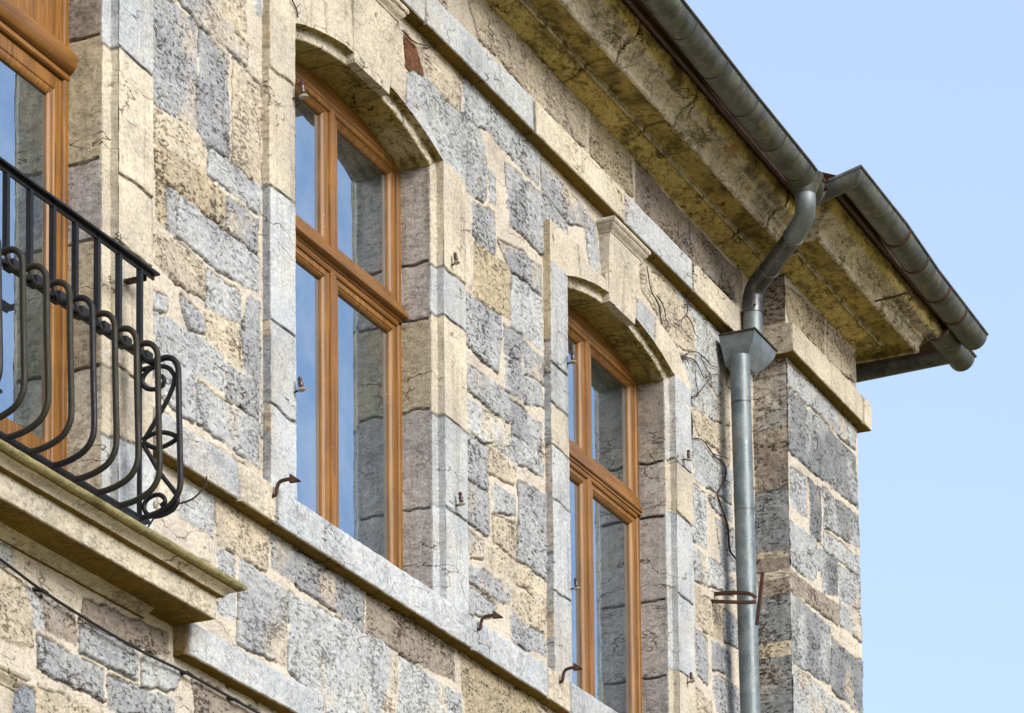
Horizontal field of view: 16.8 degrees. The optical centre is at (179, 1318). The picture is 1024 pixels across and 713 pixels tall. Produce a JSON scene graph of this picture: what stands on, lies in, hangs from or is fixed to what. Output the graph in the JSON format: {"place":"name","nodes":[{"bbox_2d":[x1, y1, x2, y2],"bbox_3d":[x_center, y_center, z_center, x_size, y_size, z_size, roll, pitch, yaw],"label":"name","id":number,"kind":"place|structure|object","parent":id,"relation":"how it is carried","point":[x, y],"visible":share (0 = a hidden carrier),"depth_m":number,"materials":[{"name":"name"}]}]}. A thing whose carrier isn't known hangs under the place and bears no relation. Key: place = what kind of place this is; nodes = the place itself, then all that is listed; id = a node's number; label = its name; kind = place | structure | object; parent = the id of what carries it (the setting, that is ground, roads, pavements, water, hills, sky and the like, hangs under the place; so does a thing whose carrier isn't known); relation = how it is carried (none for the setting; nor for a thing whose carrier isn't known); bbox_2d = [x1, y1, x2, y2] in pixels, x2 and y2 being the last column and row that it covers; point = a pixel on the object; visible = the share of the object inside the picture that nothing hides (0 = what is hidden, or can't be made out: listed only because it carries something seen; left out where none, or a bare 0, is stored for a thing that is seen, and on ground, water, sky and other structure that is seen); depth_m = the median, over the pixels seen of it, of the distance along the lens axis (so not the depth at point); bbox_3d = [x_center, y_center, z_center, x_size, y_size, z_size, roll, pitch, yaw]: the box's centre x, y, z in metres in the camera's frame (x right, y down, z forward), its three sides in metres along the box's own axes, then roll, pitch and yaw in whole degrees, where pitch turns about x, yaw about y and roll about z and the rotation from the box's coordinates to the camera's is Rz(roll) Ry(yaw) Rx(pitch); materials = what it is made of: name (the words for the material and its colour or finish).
{"place":"outdoors","nodes":[
{"label":"outdoors","id":0,"kind":"place"},
{"bbox_2d":[685,0,1023,712],"label":"sky","id":1,"kind":"structure","parent":0,"point":[926,96],"materials":[{"name":"blue"}]},
{"label":"ground","id":2,"kind":"structure","parent":0,"visible":0},
{"bbox_2d":[0,0,948,712],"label":"stone building","id":3,"kind":"structure","parent":2,"relation":"on","point":[556,176],"depth_m":15.01,"materials":[{"name":"stone"}]},
{"bbox_2d":[0,0,77,469],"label":"balcony door","id":4,"kind":"structure","parent":3,"relation":"in","point":[37,61],"depth_m":12.37,"materials":[{"name":"brown wood"}]},
{"bbox_2d":[0,157,183,524],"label":"balcony railing","id":5,"kind":"object","parent":3,"relation":"attached to","point":[70,299],"visible":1,"depth_m":11.89,"materials":[{"name":"metal"}]},
{"bbox_2d":[147,476,206,526],"bbox_3d":[-0.018,-2.917,12.359,0.259,0.182,0.016,-3,-7,26],"label":"dry twig","id":6,"kind":"object","parent":5,"relation":"attached to","point":[194,497],"visible":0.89,"depth_m":12.32,"materials":[{"name":"brown plant"}]},
{"bbox_2d":[0,558,259,712],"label":"power cable","id":7,"kind":"object","parent":3,"relation":"attached to","point":[36,588],"visible":1,"depth_m":12.34,"materials":[{"name":"black rubber"}]},
{"bbox_2d":[272,473,300,497],"bbox_3d":[0.410,-3.240,13.389,0.140,0.090,0.021,-3,-7,25],"label":"shutter stay","id":8,"kind":"object","parent":3,"relation":"attached to","point":[291,478],"visible":1,"depth_m":13.39,"materials":[{"name":"metal"}]},
{"bbox_2d":[292,0,299,17],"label":"dry creeper","id":9,"kind":"object","parent":3,"relation":"attached to","point":[296,8],"visible":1,"depth_m":13.86,"materials":[{"name":"brown plant"}]},
{"bbox_2d":[292,80,307,99],"bbox_3d":[0.467,-4.920,13.807,0.096,0.072,0.040,-11,-4,21],"label":"shutter hinge","id":10,"kind":"object","parent":3,"relation":"attached to","point":[303,94],"visible":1,"depth_m":13.79,"materials":[{"name":"metal"}]},
{"bbox_2d":[294,376,305,392],"bbox_3d":[0.463,-3.703,13.682,0.081,0.061,0.034,-19,-16,32],"label":"shutter hinge","id":11,"kind":"object","parent":3,"relation":"attached to","point":[301,388],"visible":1,"depth_m":13.66,"materials":[{"name":"brown metal"}]},
{"bbox_2d":[295,61,408,569],"bbox_3d":[0.634,-4.149,14.482,0.110,2.141,1.379,-3,-7,29],"label":"window","id":12,"kind":"structure","parent":3,"relation":"in","point":[350,314],"depth_m":14.67,"materials":[{"name":"brown wood"}]},
{"bbox_2d":[402,30,435,45],"bbox_3d":[1.040,-5.584,14.987,0.018,0.120,0.465,-3,-7,29],"label":"dry creeper","id":13,"kind":"object","parent":3,"relation":"attached to","point":[416,42],"visible":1,"depth_m":14.96,"materials":[{"name":"brown plant"}]},
{"bbox_2d":[452,252,459,265],"bbox_3d":[1.201,-4.649,15.137,0.030,0.055,0.073,5,-21,-40],"label":"insulator","id":14,"kind":"object","parent":3,"relation":"attached to","point":[456,261],"visible":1,"depth_m":15.12,"materials":[{"name":"ceramic"}]},
{"bbox_2d":[456,492,465,506],"bbox_3d":[1.214,-3.573,15.042,0.033,0.059,0.079,-5,-7,-43],"label":"shutter hinge","id":15,"kind":"object","parent":3,"relation":"attached to","point":[462,502],"visible":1,"depth_m":15.02,"materials":[{"name":"brown metal"}]},
{"bbox_2d":[477,611,502,630],"bbox_3d":[1.354,-3.060,15.101,0.140,0.090,0.021,-2,-6,23],"label":"shutter stay","id":16,"kind":"object","parent":3,"relation":"attached to","point":[494,615],"visible":1,"depth_m":15.10,"materials":[{"name":"metal"}]},
{"bbox_2d":[559,662,582,683],"bbox_3d":[1.803,-2.985,15.917,0.140,0.090,0.021,-4,-7,34],"label":"shutter stay","id":17,"kind":"object","parent":3,"relation":"attached to","point":[575,667],"visible":1,"depth_m":15.92,"materials":[{"name":"metal"}]},
{"bbox_2d":[567,351,575,364],"bbox_3d":[1.843,-4.539,16.293,0.034,0.061,0.081,13,-19,-43],"label":"shutter hinge","id":18,"kind":"object","parent":3,"relation":"attached to","point":[572,360],"visible":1,"depth_m":16.27,"materials":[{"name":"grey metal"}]},
{"bbox_2d":[570,578,579,589],"bbox_3d":[1.843,-3.448,16.186,0.075,0.056,0.031,-11,-10,7],"label":"shutter hinge","id":19,"kind":"object","parent":3,"relation":"attached to","point":[576,584],"visible":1,"depth_m":16.18,"materials":[{"name":"brown metal"}]},
{"bbox_2d":[568,306,642,712],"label":"window","id":20,"kind":"structure","parent":3,"relation":"in","point":[605,510],"depth_m":17.22,"materials":[{"name":"brown wood"}]},
{"bbox_2d":[646,266,718,436],"bbox_3d":[2.616,-4.885,17.798,0.027,0.919,1.033,-3,-7,29],"label":"dry creeper","id":21,"kind":"object","parent":3,"relation":"attached to","point":[697,394],"visible":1,"depth_m":17.86,"materials":[{"name":"brown plant"}]},
{"bbox_2d":[682,450,691,460],"bbox_3d":[2.587,-4.420,17.644,0.076,0.057,0.032,-4,-5,7],"label":"shutter hinge","id":22,"kind":"object","parent":3,"relation":"attached to","point":[688,456],"visible":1,"depth_m":17.64,"materials":[{"name":"brown metal"}]},
{"bbox_2d":[687,672,694,682],"bbox_3d":[2.589,-3.257,17.534,0.073,0.055,0.030,-20,-23,34],"label":"shutter hinge","id":23,"kind":"object","parent":3,"relation":"attached to","point":[692,680],"visible":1,"depth_m":17.51,"materials":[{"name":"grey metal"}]},
{"bbox_2d":[692,438,735,559],"bbox_3d":[2.835,-4.333,18.134,0.032,0.547,0.702,-3,-7,29],"label":"dry creeper","id":24,"kind":"object","parent":3,"relation":"attached to","point":[725,518],"visible":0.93,"depth_m":18.25,"materials":[{"name":"brown plant"}]},
{"bbox_2d":[641,0,825,203],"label":"rain gutter","id":25,"kind":"object","parent":3,"relation":"attached to","point":[693,38],"visible":0.98,"depth_m":16.95,"materials":[{"name":"metal"}]},
{"bbox_2d":[711,572,764,624],"bbox_3d":[2.912,-3.743,17.990,0.298,0.277,0.058,-4,-7,35],"label":"pipe bracket","id":26,"kind":"object","parent":3,"relation":"attached to","point":[722,593],"visible":1,"depth_m":17.95,"materials":[{"name":"metal"}]},
{"bbox_2d":[718,170,823,712],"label":"downpipe","id":27,"kind":"object","parent":3,"relation":"attached to","point":[749,349],"visible":1,"depth_m":18.17,"materials":[{"name":"metal"}]},
{"bbox_2d":[875,292,912,301],"bbox_3d":[3.976,-5.683,19.215,0.236,0.048,0.037,-3,-7,29],"label":"iron hook","id":28,"kind":"object","parent":3,"relation":"attached to","point":[901,294],"visible":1,"depth_m":19.19,"materials":[{"name":"black metal"}]},
{"bbox_2d":[816,165,988,349],"bbox_3d":[3.981,-5.818,19.051,0.336,0.156,2.392,-3,-7,29],"label":"rain gutter","id":29,"kind":"object","parent":3,"relation":"attached to","point":[868,197],"visible":1,"depth_m":18.83,"materials":[{"name":"metal"}]},
{"bbox_2d":[856,329,976,382],"bbox_3d":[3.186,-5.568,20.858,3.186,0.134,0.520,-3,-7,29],"label":"rain gutter","id":30,"kind":"object","parent":3,"relation":"attached to","point":[954,353],"visible":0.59,"depth_m":20.27,"materials":[{"name":"metal"}]}
]}

